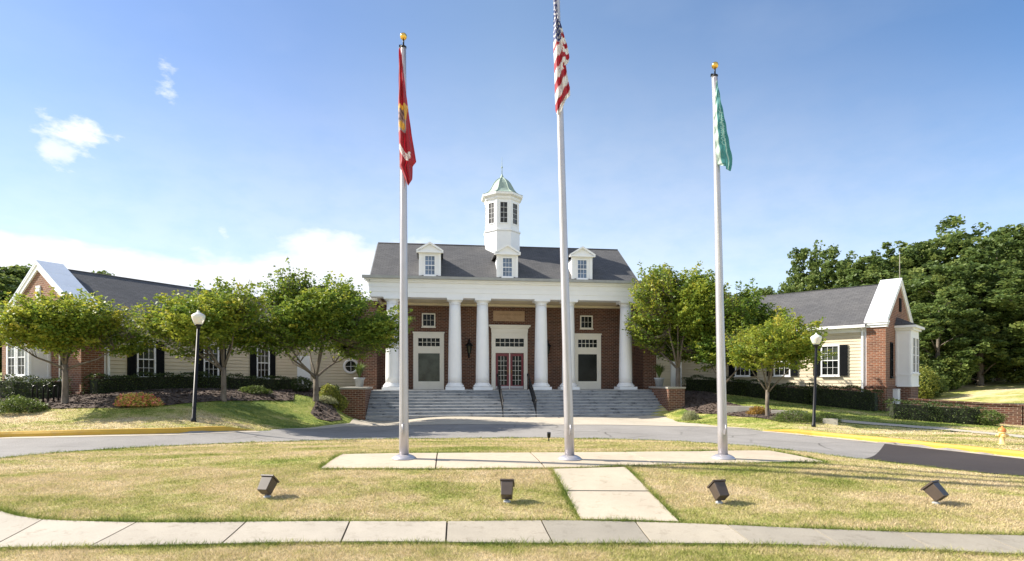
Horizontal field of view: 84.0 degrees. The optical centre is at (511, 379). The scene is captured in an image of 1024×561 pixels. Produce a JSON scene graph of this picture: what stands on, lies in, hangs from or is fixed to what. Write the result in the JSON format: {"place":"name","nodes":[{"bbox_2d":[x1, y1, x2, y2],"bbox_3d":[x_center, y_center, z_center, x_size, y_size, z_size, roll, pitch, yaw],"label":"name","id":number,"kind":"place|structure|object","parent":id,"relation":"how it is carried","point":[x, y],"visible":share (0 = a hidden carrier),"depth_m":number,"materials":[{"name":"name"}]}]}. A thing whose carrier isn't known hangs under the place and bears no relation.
{"place":"outdoors","nodes":[
{"label":"outdoors","id":0,"kind":"place"},
{"bbox_2d":[0,424,1021,475],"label":"road","id":1,"kind":"structure","parent":0,"point":[739,436],"depth_m":20.30,"materials":[{"name":"grey asphalt"}]},
{"bbox_2d":[0,426,255,436],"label":"curb","id":2,"kind":"structure","parent":1,"relation":"on","point":[101,431],"depth_m":17.88,"materials":[{"name":"yellow paint"}]},
{"bbox_2d":[0,431,258,438],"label":"gutter strip","id":3,"kind":"object","parent":1,"relation":"on","point":[123,435],"visible":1,"depth_m":17.77,"materials":[{"name":"concrete"}]},
{"bbox_2d":[762,431,1023,458],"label":"gutter strip","id":4,"kind":"object","parent":1,"relation":"on","point":[876,442],"visible":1,"depth_m":20.38,"materials":[{"name":"concrete"}]},
{"bbox_2d":[763,429,1023,457],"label":"curb","id":5,"kind":"structure","parent":1,"relation":"on","point":[1007,452],"depth_m":18.76,"materials":[{"name":"yellow paint"}]},
{"bbox_2d":[865,444,1023,474],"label":"road patch","id":6,"kind":"object","parent":1,"relation":"on","point":[957,460],"visible":0.96,"depth_m":15.66,"materials":[{"name":"black asphalt"}]},
{"bbox_2d":[0,373,1023,560],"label":"lawn","id":7,"kind":"structure","parent":0,"point":[994,391],"depth_m":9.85,"materials":[{"name":"green plant"}]},
{"bbox_2d":[0,273,21,370],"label":"broadleaf tree","id":8,"kind":"object","parent":7,"relation":"on","point":[7,284],"visible":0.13,"depth_m":39.50,"materials":[{"name":"green plant"}]},
{"bbox_2d":[0,265,30,372],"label":"broadleaf tree","id":9,"kind":"object","parent":7,"relation":"on","point":[20,272],"visible":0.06,"depth_m":42.65,"materials":[{"name":"green plant"}]},
{"bbox_2d":[0,260,297,394],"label":"clapboard wing","id":10,"kind":"structure","parent":7,"relation":"on","point":[43,276],"depth_m":27.55,"materials":[{"name":"beige wood"}]},
{"bbox_2d":[5,343,50,381],"bbox_3d":[-22.480,-0.125,26.251,2.710,5.850,1.138,0,0,28],"label":"bay window","id":11,"kind":"structure","parent":10,"relation":"in","point":[20,363],"depth_m":25.88,"materials":[{"name":"white paint"}]},
{"bbox_2d":[137,341,155,376],"bbox_3d":[-17.703,-0.960,27.551,0.160,1.860,0.960,0,0,28],"label":"window","id":12,"kind":"structure","parent":10,"relation":"in","point":[146,362],"depth_m":27.63,"materials":[{"name":"white paint"}]},
{"bbox_2d":[203,346,218,376],"bbox_3d":[-16.126,-0.960,30.517,0.160,1.860,0.960,0,0,28],"label":"window","id":13,"kind":"structure","parent":10,"relation":"in","point":[207,366],"depth_m":30.56,"materials":[{"name":"white paint"}]},
{"bbox_2d":[256,348,269,378],"bbox_3d":[-14.600,-0.960,33.381,0.160,1.860,0.960,0,0,28],"label":"window","id":14,"kind":"structure","parent":10,"relation":"in","point":[263,361],"depth_m":33.45,"materials":[{"name":"white glass"}]},
{"bbox_2d":[0,388,320,408],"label":"mulch bed","id":15,"kind":"object","parent":7,"relation":"on","point":[182,399],"visible":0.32,"depth_m":23.83,"materials":[{"name":"brown soil"}]},
{"bbox_2d":[0,394,50,412],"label":"juniper shrub","id":16,"kind":"object","parent":15,"relation":"on","point":[15,404],"visible":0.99,"depth_m":21.06,"materials":[{"name":"green plant"}]},
{"bbox_2d":[0,374,72,398],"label":"hedge","id":17,"kind":"object","parent":15,"relation":"on","point":[15,385],"visible":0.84,"depth_m":23.93,"materials":[{"name":"green plant"}]},
{"bbox_2d":[31,385,58,401],"bbox_3d":[-18.531,0.617,22.600,0.873,0.841,0.063,0,0,-30],"label":"bike rack","id":18,"kind":"object","parent":15,"relation":"on","point":[32,392],"visible":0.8,"depth_m":22.57,"materials":[{"name":"black metal"}]},
{"bbox_2d":[0,286,156,403],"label":"maple tree","id":19,"kind":"object","parent":15,"relation":"on","point":[50,324],"visible":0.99,"depth_m":21.65,"materials":[{"name":"green plant"}]},
{"bbox_2d":[112,392,162,405],"bbox_3d":[-14.379,0.762,21.905,1.879,0.595,1.193,0,0,0],"label":"flower bed plant","id":20,"kind":"object","parent":15,"relation":"on","point":[137,399],"visible":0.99,"depth_m":21.63,"materials":[{"name":"orange plant"}]},
{"bbox_2d":[81,371,296,394],"bbox_3d":[-15.847,0.145,29.604,1.188,1.263,11.146,0,0,28],"label":"hedge","id":21,"kind":"object","parent":15,"relation":"on","point":[117,383],"visible":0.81,"depth_m":27.78,"materials":[{"name":"green plant"}]},
{"bbox_2d":[122,276,278,401],"bbox_3d":[-12.968,-1.709,23.869,6.140,5.378,5.888,0,0,0],"label":"maple tree","id":22,"kind":"object","parent":15,"relation":"on","point":[229,317],"visible":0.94,"depth_m":22.90,"materials":[{"name":"green plant"}]},
{"bbox_2d":[238,385,272,393],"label":"shrub","id":23,"kind":"object","parent":15,"relation":"on","point":[253,389],"visible":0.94,"depth_m":26.33,"materials":[{"name":"green plant"}]},
{"bbox_2d":[289,376,312,390],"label":"dark shrub","id":24,"kind":"object","parent":15,"relation":"on","point":[296,385],"visible":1,"depth_m":32.11,"materials":[{"name":"green plant"}]},
{"bbox_2d":[191,310,205,421],"bbox_3d":[-10.915,-0.431,19.800,0.436,3.982,0.436,0,0,-38],"label":"lamp post","id":25,"kind":"object","parent":7,"relation":"on","point":[198,318],"visible":0.98,"depth_m":19.75,"materials":[{"name":"black metal"}]},
{"bbox_2d":[257,474,279,497],"bbox_3d":[-3.684,1.609,8.580,0.208,0.368,0.294,0,0,12],"label":"ground floodlight","id":26,"kind":"object","parent":7,"relation":"on","point":[267,485],"visible":0.95,"depth_m":8.53,"materials":[{"name":"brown metal"}]},
{"bbox_2d":[311,401,341,420],"bbox_3d":[-9.204,1.385,28.424,1.375,0.904,6.855,0,0,-17],"label":"mulch bed","id":27,"kind":"object","parent":7,"relation":"on","point":[324,411],"visible":0.77,"depth_m":26.07,"materials":[{"name":"brown wood"}]},
{"bbox_2d":[239,256,415,401],"bbox_3d":[-8.761,-2.398,26.718,8.043,7.016,5.486,0,0,-32],"label":"maple tree","id":28,"kind":"object","parent":27,"relation":"on","point":[303,314],"visible":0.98,"depth_m":26.16,"materials":[{"name":"green plant"}]},
{"bbox_2d":[319,395,338,403],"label":"pale grass clump","id":29,"kind":"object","parent":27,"relation":"on","point":[329,400],"visible":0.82,"depth_m":27.26,"materials":[{"name":"green plant"}]},
{"bbox_2d":[319,383,339,405],"bbox_3d":[-8.988,0.736,28.011,1.027,1.176,0.913,0,0,0],"label":"light shrub","id":30,"kind":"object","parent":27,"relation":"on","point":[327,387],"visible":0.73,"depth_m":27.86,"materials":[{"name":"green plant"}]},
{"bbox_2d":[331,394,348,411],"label":"light shrub","id":31,"kind":"object","parent":27,"relation":"on","point":[344,401],"visible":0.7,"depth_m":28.07,"materials":[{"name":"green plant"}]},
{"bbox_2d":[297,316,357,387],"bbox_3d":[-11.973,-1.200,38.265,5.240,6.800,5.700,0,0,-8],"label":"connecting passage","id":32,"kind":"object","parent":7,"relation":"on","point":[343,373],"visible":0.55,"depth_m":35.94,"materials":[{"name":"paint"}]},
{"bbox_2d":[297,356,310,387],"bbox_3d":[-13.062,-0.430,35.687,0.800,2.140,0.057,0,0,-8],"label":"door","id":33,"kind":"structure","parent":32,"relation":"in","point":[306,360],"depth_m":35.67,"materials":[{"name":"white paint"}]},
{"bbox_2d":[343,359,357,373],"bbox_3d":[-10.218,-0.850,36.063,0.960,0.960,0.070,0,0,-8],"label":"round window","id":34,"kind":"structure","parent":32,"relation":"in","point":[348,366],"depth_m":36.06,"materials":[{"name":"white paint"}]},
{"bbox_2d":[339,387,372,419],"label":"stair wall","id":35,"kind":"structure","parent":7,"relation":"on","point":[358,398],"depth_m":29.79,"materials":[{"name":"red brick"}]},
{"bbox_2d":[354,361,365,386],"bbox_3d":[-8.460,-0.343,31.983,1.196,1.486,1.110,0,0,22],"label":"planter","id":36,"kind":"object","parent":35,"relation":"on","point":[359,381],"visible":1,"depth_m":31.79,"materials":[{"name":"white ceramic"}]},
{"bbox_2d":[358,167,655,389],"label":"brick hall","id":37,"kind":"structure","parent":7,"relation":"on","point":[495,299],"depth_m":36.00,"materials":[{"name":"white paint"}]},
{"bbox_2d":[421,313,435,327],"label":"window","id":38,"kind":"structure","parent":37,"relation":"in","point":[428,319],"depth_m":36.13,"materials":[{"name":"beige paint"}]},
{"bbox_2d":[496,353,508,388],"bbox_3d":[-0.614,-0.555,36.674,0.860,2.290,0.126,0,0,-7],"label":"door","id":39,"kind":"structure","parent":37,"relation":"in","point":[502,359],"depth_m":36.71,"materials":[{"name":"red paint"}]},
{"bbox_2d":[510,353,522,388],"bbox_3d":[0.317,-0.555,36.791,0.860,2.290,0.126,0,0,-7],"label":"door","id":40,"kind":"structure","parent":37,"relation":"in","point":[516,360],"depth_m":36.81,"materials":[{"name":"red paint"}]},
{"bbox_2d":[579,315,593,329],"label":"window","id":41,"kind":"structure","parent":37,"relation":"in","point":[586,322],"depth_m":37.41,"materials":[{"name":"beige paint"}]},
{"bbox_2d":[500,479,514,502],"bbox_3d":[-0.073,1.640,8.397,0.208,0.368,0.291,0,0,4],"label":"ground floodlight","id":42,"kind":"object","parent":7,"relation":"on","point":[507,486],"visible":0.99,"depth_m":8.33,"materials":[{"name":"brown metal"}]},
{"bbox_2d":[366,390,663,420],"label":"entrance steps","id":43,"kind":"structure","parent":7,"relation":"on","point":[383,405],"depth_m":32.04,"materials":[{"name":"grey concrete"}]},
{"bbox_2d":[497,373,503,412],"bbox_3d":[-0.672,0.845,32.237,0.067,2.451,3.391,0,0,-7],"label":"handrail","id":44,"kind":"object","parent":43,"relation":"on","point":[500,391],"visible":0.98,"depth_m":32.09,"materials":[{"name":"black metal"}]},
{"bbox_2d":[527,373,536,412],"bbox_3d":[1.133,0.845,32.465,0.067,2.451,3.391,0,0,-7],"label":"handrail","id":45,"kind":"object","parent":43,"relation":"on","point":[532,393],"visible":0.99,"depth_m":32.43,"materials":[{"name":"black metal"}]},
{"bbox_2d":[435,454,677,522],"bbox_3d":[1.801,1.728,10.267,10.376,0.283,5.771,0,0,-11],"label":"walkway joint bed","id":46,"kind":"object","parent":7,"relation":"on","point":[532,454],"visible":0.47,"depth_m":11.12,"materials":[{"name":"grey concrete"}]},
{"bbox_2d":[322,450,822,468],"bbox_3d":[1.507,1.667,11.819,10.376,0.196,2.612,0,0,-11],"label":"flagpole pad","id":47,"kind":"object","parent":46,"relation":"on","point":[483,460],"visible":0.9,"depth_m":11.38,"materials":[{"name":"concrete"}]},
{"bbox_2d":[391,32,415,459],"bbox_3d":[-2.155,-2.673,11.350,0.490,8.493,0.490,0,0,0],"label":"flagpole","id":48,"kind":"object","parent":47,"relation":"on","point":[403,454],"visible":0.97,"depth_m":11.28,"materials":[{"name":"metal"}]},
{"bbox_2d":[398,48,415,184],"bbox_3d":[-2.075,-5.183,11.215,0.359,2.716,0.144,0,0,0],"label":"hanging flag","id":49,"kind":"object","parent":48,"relation":"hanging from","point":[407,155],"visible":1,"depth_m":11.22,"materials":[{"name":"fabric"}]},
{"bbox_2d":[553,0,581,460],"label":"flagpole","id":50,"kind":"object","parent":47,"relation":"on","point":[569,455],"visible":0.95,"depth_m":11.28,"materials":[{"name":"metal"}]},
{"bbox_2d":[553,0,569,114],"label":"hanging flag","id":51,"kind":"object","parent":50,"relation":"hanging from","point":[561,61],"visible":1,"depth_m":11.22,"materials":[{"name":"fabric"}]},
{"bbox_2d":[710,62,735,459],"bbox_3d":[4.301,-2.437,11.600,0.495,8.086,0.490,0,0,0],"label":"flagpole","id":52,"kind":"object","parent":47,"relation":"on","point":[722,454],"visible":0.98,"depth_m":11.54,"materials":[{"name":"metal"}]},
{"bbox_2d":[714,81,731,170],"bbox_3d":[4.263,-5.112,11.450,0.363,1.821,0.113,0,0,0],"label":"hanging flag","id":53,"kind":"object","parent":52,"relation":"hanging from","point":[723,152],"visible":1,"depth_m":11.47,"materials":[{"name":"fabric"}]},
{"bbox_2d":[554,467,678,522],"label":"walkway","id":54,"kind":"structure","parent":7,"relation":"on","point":[606,492],"depth_m":8.63,"materials":[{"name":"concrete"}]},
{"bbox_2d":[649,386,685,410],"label":"stair wall","id":55,"kind":"structure","parent":7,"relation":"on","point":[670,398],"depth_m":32.03,"materials":[{"name":"red brick"}]},
{"bbox_2d":[654,362,668,385],"bbox_3d":[8.806,-0.322,34.146,1.225,1.443,1.223,0,0,35],"label":"planter","id":56,"kind":"object","parent":55,"relation":"on","point":[659,369],"visible":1,"depth_m":34.04,"materials":[{"name":"white ceramic"}]},
{"bbox_2d":[656,355,681,386],"bbox_3d":[9.220,-1.200,41.268,4.464,6.800,5.700,0,0,-23],"label":"connecting passage","id":57,"kind":"object","parent":7,"relation":"on","point":[668,374],"visible":0.17,"depth_m":39.38,"materials":[{"name":"paint"}]},
{"bbox_2d":[670,362,681,386],"bbox_3d":[11.425,-0.425,39.596,0.950,2.250,0.057,0,0,-23],"label":"door","id":58,"kind":"structure","parent":57,"relation":"in","point":[672,369],"depth_m":39.49,"materials":[{"name":"white paint"}]},
{"bbox_2d":[707,479,728,503],"bbox_3d":[3.008,1.632,8.276,0.208,0.368,0.294,0,0,-14],"label":"ground floodlight","id":59,"kind":"object","parent":7,"relation":"on","point":[719,490],"visible":0.97,"depth_m":8.22,"materials":[{"name":"brown metal"}]},
{"bbox_2d":[727,406,761,412],"bbox_3d":[11.908,1.634,29.150,1.748,0.570,0.240,0,0,24],"label":"concrete edging","id":60,"kind":"object","parent":7,"relation":"on","point":[731,409],"visible":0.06,"depth_m":29.17,"materials":[{"name":"grey concrete"}]},
{"bbox_2d":[681,375,812,404],"bbox_3d":[14.745,0.574,35.976,8.299,1.931,1.338,0,0,45],"label":"hedge","id":61,"kind":"object","parent":7,"relation":"on","point":[750,388],"visible":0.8,"depth_m":35.35,"materials":[{"name":"green plant"}]},
{"bbox_2d":[681,391,820,420],"bbox_3d":[11.592,1.293,30.700,3.699,1.138,11.143,0,0,-9],"label":"mulch bed","id":62,"kind":"object","parent":7,"relation":"on","point":[693,404],"visible":0.45,"depth_m":31.78,"materials":[{"name":"brown wood"}]},
{"bbox_2d":[0,387,817,420],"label":"bark chips","id":63,"kind":"object","parent":62,"relation":"on","point":[157,392],"visible":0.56,"depth_m":25.31,"materials":[{"name":"brown wood"}]},
{"bbox_2d":[621,261,738,386],"bbox_3d":[9.942,-2.771,33.255,6.986,8.164,6.711,0,0,0],"label":"maple tree","id":64,"kind":"object","parent":62,"relation":"on","point":[673,318],"visible":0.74,"depth_m":32.11,"materials":[{"name":"green plant"}]},
{"bbox_2d":[681,410,700,420],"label":"pale grass clump","id":65,"kind":"object","parent":62,"relation":"on","point":[691,415],"visible":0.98,"depth_m":29.32,"materials":[{"name":"green plant"}]},
{"bbox_2d":[684,278,797,382],"bbox_3d":[12.810,-2.051,31.224,6.127,7.066,5.355,0,0,0],"label":"maple tree","id":66,"kind":"object","parent":62,"relation":"on","point":[748,311],"visible":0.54,"depth_m":30.84,"materials":[{"name":"green plant"}]},
{"bbox_2d":[745,406,764,414],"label":"rust shrub","id":67,"kind":"object","parent":62,"relation":"on","point":[756,410],"visible":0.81,"depth_m":27.49,"materials":[{"name":"orange plant"}]},
{"bbox_2d":[713,305,837,415],"bbox_3d":[12.223,-0.907,26.569,5.223,5.458,4.604,0,0,0],"label":"maple tree","id":68,"kind":"object","parent":62,"relation":"on","point":[770,344],"visible":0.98,"depth_m":25.72,"materials":[{"name":"green plant"}]},
{"bbox_2d":[772,408,818,421],"bbox_3d":[12.594,1.585,25.304,2.186,0.662,1.302,0,0,0],"label":"juniper shrub","id":69,"kind":"object","parent":62,"relation":"on","point":[791,417],"visible":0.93,"depth_m":25.11,"materials":[{"name":"green plant"}]},
{"bbox_2d":[809,411,841,421],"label":"juniper shrub","id":70,"kind":"object","parent":62,"relation":"on","point":[821,415],"visible":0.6,"depth_m":25.37,"materials":[{"name":"green plant"}]},
{"bbox_2d":[756,286,773,295],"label":"broadleaf tree","id":71,"kind":"object","parent":7,"relation":"on","point":[765,291],"visible":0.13,"depth_m":59.45,"materials":[{"name":"green plant"}]},
{"bbox_2d":[767,281,800,294],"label":"broadleaf tree","id":72,"kind":"object","parent":7,"relation":"on","point":[785,288],"visible":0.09,"depth_m":61.72,"materials":[{"name":"green plant"}]},
{"bbox_2d":[682,251,924,410],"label":"clapboard wing","id":73,"kind":"structure","parent":7,"relation":"on","point":[873,331],"depth_m":32.94,"materials":[{"name":"beige wood"}]},
{"bbox_2d":[734,365,750,376],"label":"window","id":74,"kind":"structure","parent":73,"relation":"in","point":[739,373],"depth_m":36.85,"materials":[{"name":"white glass"}]},
{"bbox_2d":[772,361,790,376],"bbox_3d":[16.649,-1.095,35.092,1.060,1.850,0.160,0,0,45],"label":"window","id":75,"kind":"structure","parent":73,"relation":"in","point":[779,373],"depth_m":35.11,"materials":[{"name":"white paint"}]},
{"bbox_2d":[820,345,839,376],"bbox_3d":[18.561,-1.095,33.200,1.060,1.850,0.160,0,0,45],"label":"window","id":76,"kind":"structure","parent":73,"relation":"in","point":[832,368],"depth_m":33.18,"materials":[{"name":"white paint"}]},
{"bbox_2d":[890,342,894,377],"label":"window","id":77,"kind":"structure","parent":73,"relation":"in","point":[891,343],"depth_m":32.10,"materials":[{"name":"paint"}]},
{"bbox_2d":[894,317,924,403],"bbox_3d":[23.291,-0.425,33.279,1.038,6.450,2.760,0,0,45],"label":"bay window","id":78,"kind":"structure","parent":73,"relation":"in","point":[907,373],"depth_m":32.64,"materials":[{"name":"white paint"}]},
{"bbox_2d":[810,333,821,426],"bbox_3d":[12.835,0.051,24.000,0.440,4.074,0.440,0,0,0],"label":"lamp post","id":79,"kind":"object","parent":7,"relation":"on","point":[816,338],"visible":0.97,"depth_m":23.95,"materials":[{"name":"black metal"}]},
{"bbox_2d":[783,240,851,292],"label":"broadleaf tree","id":80,"kind":"object","parent":7,"relation":"on","point":[799,274],"visible":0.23,"depth_m":65.59,"materials":[{"name":"green plant"}]},
{"bbox_2d":[797,243,867,291],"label":"broadleaf tree","id":81,"kind":"object","parent":7,"relation":"on","point":[828,271],"visible":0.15,"depth_m":62.20,"materials":[{"name":"green plant"}]},
{"bbox_2d":[804,382,883,411],"bbox_3d":[18.654,0.977,32.034,3.842,1.658,1.301,0,0,45],"label":"hedge","id":82,"kind":"object","parent":7,"relation":"on","point":[850,399],"visible":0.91,"depth_m":31.59,"materials":[{"name":"green plant"}]},
{"bbox_2d":[828,249,916,288],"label":"broadleaf tree","id":83,"kind":"object","parent":7,"relation":"on","point":[854,271],"visible":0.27,"depth_m":56.56,"materials":[{"name":"green plant"}]},
{"bbox_2d":[893,389,900,403],"bbox_3d":[21.866,1.167,32.428,0.380,1.300,0.660,0,0,45],"label":"utility cabinet","id":84,"kind":"object","parent":7,"relation":"on","point":[896,393],"visible":0.54,"depth_m":32.18,"materials":[{"name":"grey metal"}]},
{"bbox_2d":[860,270,940,339],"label":"broadleaf tree","id":85,"kind":"object","parent":7,"relation":"on","point":[922,299],"visible":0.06,"depth_m":50.48,"materials":[{"name":"green plant"}]},
{"bbox_2d":[866,240,947,353],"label":"broadleaf tree","id":86,"kind":"object","parent":7,"relation":"on","point":[914,258],"visible":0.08,"depth_m":58.30,"materials":[{"name":"green plant"}]},
{"bbox_2d":[887,227,971,299],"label":"broadleaf tree","id":87,"kind":"object","parent":7,"relation":"on","point":[935,243],"visible":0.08,"depth_m":55.68,"materials":[{"name":"green plant"}]},
{"bbox_2d":[918,364,940,398],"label":"bush","id":88,"kind":"object","parent":7,"relation":"on","point":[934,377],"visible":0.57,"depth_m":40.99,"materials":[{"name":"green plant"}]},
{"bbox_2d":[920,480,948,504],"bbox_3d":[6.224,1.662,8.370,0.208,0.367,0.298,0,0,-30],"label":"ground floodlight","id":89,"kind":"object","parent":7,"relation":"on","point":[935,490],"visible":0.94,"depth_m":8.31,"materials":[{"name":"brown metal"}]},
{"bbox_2d":[918,370,950,396],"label":"understory bush","id":90,"kind":"object","parent":7,"relation":"on","point":[943,384],"visible":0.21,"depth_m":41.39,"materials":[{"name":"green plant"}]},
{"bbox_2d":[882,397,988,425],"bbox_3d":[20.257,1.535,27.369,4.094,1.341,1.252,0,0,18],"label":"hedge","id":91,"kind":"object","parent":7,"relation":"on","point":[927,411],"visible":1,"depth_m":27.09,"materials":[{"name":"green plant"}]},
{"bbox_2d":[919,355,974,390],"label":"understory bush","id":92,"kind":"object","parent":7,"relation":"on","point":[956,382],"visible":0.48,"depth_m":43.47,"materials":[{"name":"green plant"}]},
{"bbox_2d":[910,286,996,379],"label":"broadleaf tree","id":93,"kind":"object","parent":7,"relation":"on","point":[933,325],"visible":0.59,"depth_m":43.50,"materials":[{"name":"green plant"}]},
{"bbox_2d":[903,260,1017,368],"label":"broadleaf tree","id":94,"kind":"object","parent":7,"relation":"on","point":[938,281],"visible":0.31,"depth_m":46.74,"materials":[{"name":"green plant"}]},
{"bbox_2d":[906,214,1022,299],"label":"broadleaf tree","id":95,"kind":"object","parent":7,"relation":"on","point":[954,221],"visible":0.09,"depth_m":56.27,"materials":[{"name":"green plant"}]},
{"bbox_2d":[907,398,1023,425],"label":"garden wall","id":96,"kind":"structure","parent":7,"relation":"on","point":[1014,413],"depth_m":27.74,"materials":[{"name":"red brick"}]},
{"bbox_2d":[922,274,1023,385],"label":"broadleaf tree","id":97,"kind":"object","parent":7,"relation":"on","point":[995,315],"visible":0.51,"depth_m":44.48,"materials":[{"name":"green plant"}]},
{"bbox_2d":[958,235,1023,380],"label":"broadleaf tree","id":98,"kind":"object","parent":7,"relation":"on","point":[980,252],"visible":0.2,"depth_m":48.68,"materials":[{"name":"green plant"}]},
{"bbox_2d":[975,410,1007,425],"bbox_3d":[22.249,1.780,26.505,1.392,0.828,1.141,0,0,0],"label":"round shrub","id":99,"kind":"object","parent":7,"relation":"on","point":[992,421],"visible":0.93,"depth_m":26.30,"materials":[{"name":"green plant"}]},
{"bbox_2d":[969,269,1023,377],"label":"broadleaf tree","id":100,"kind":"object","parent":7,"relation":"on","point":[1003,300],"visible":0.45,"depth_m":43.29,"materials":[{"name":"green plant"}]},
{"bbox_2d":[972,223,1023,320],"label":"broadleaf tree","id":101,"kind":"object","parent":7,"relation":"on","point":[1017,232],"visible":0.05,"depth_m":52.07,"materials":[{"name":"green plant"}]},
{"bbox_2d":[995,426,1008,444],"bbox_3d":[15.325,1.760,17.788,0.283,0.623,0.284,0,0,-27],"label":"fire hydrant","id":102,"kind":"object","parent":7,"relation":"on","point":[1002,434],"visible":0.94,"depth_m":17.73,"materials":[{"name":"yellow metal"}]},
{"bbox_2d":[991,348,1023,382],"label":"understory bush","id":103,"kind":"object","parent":7,"relation":"on","point":[1017,380],"visible":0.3,"depth_m":46.25,"materials":[{"name":"green plant"}]},
{"bbox_2d":[0,511,1023,554],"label":"sidewalk","id":104,"kind":"structure","parent":0,"point":[21,530],"depth_m":6.92,"materials":[{"name":"concrete"}]},
{"bbox_2d":[0,0,1023,297],"label":"sky","id":105,"kind":"structure","parent":0,"point":[175,142],"materials":[{"name":"blue"}]},
{"bbox_2d":[286,415,752,428],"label":"forecourt","id":106,"kind":"structure","parent":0,"point":[648,420],"depth_m":27.78,"materials":[{"name":"concrete"}]},
{"bbox_2d":[831,418,1023,437],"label":"path","id":107,"kind":"structure","parent":0,"point":[912,426],"depth_m":24.67,"materials":[{"name":"concrete"}]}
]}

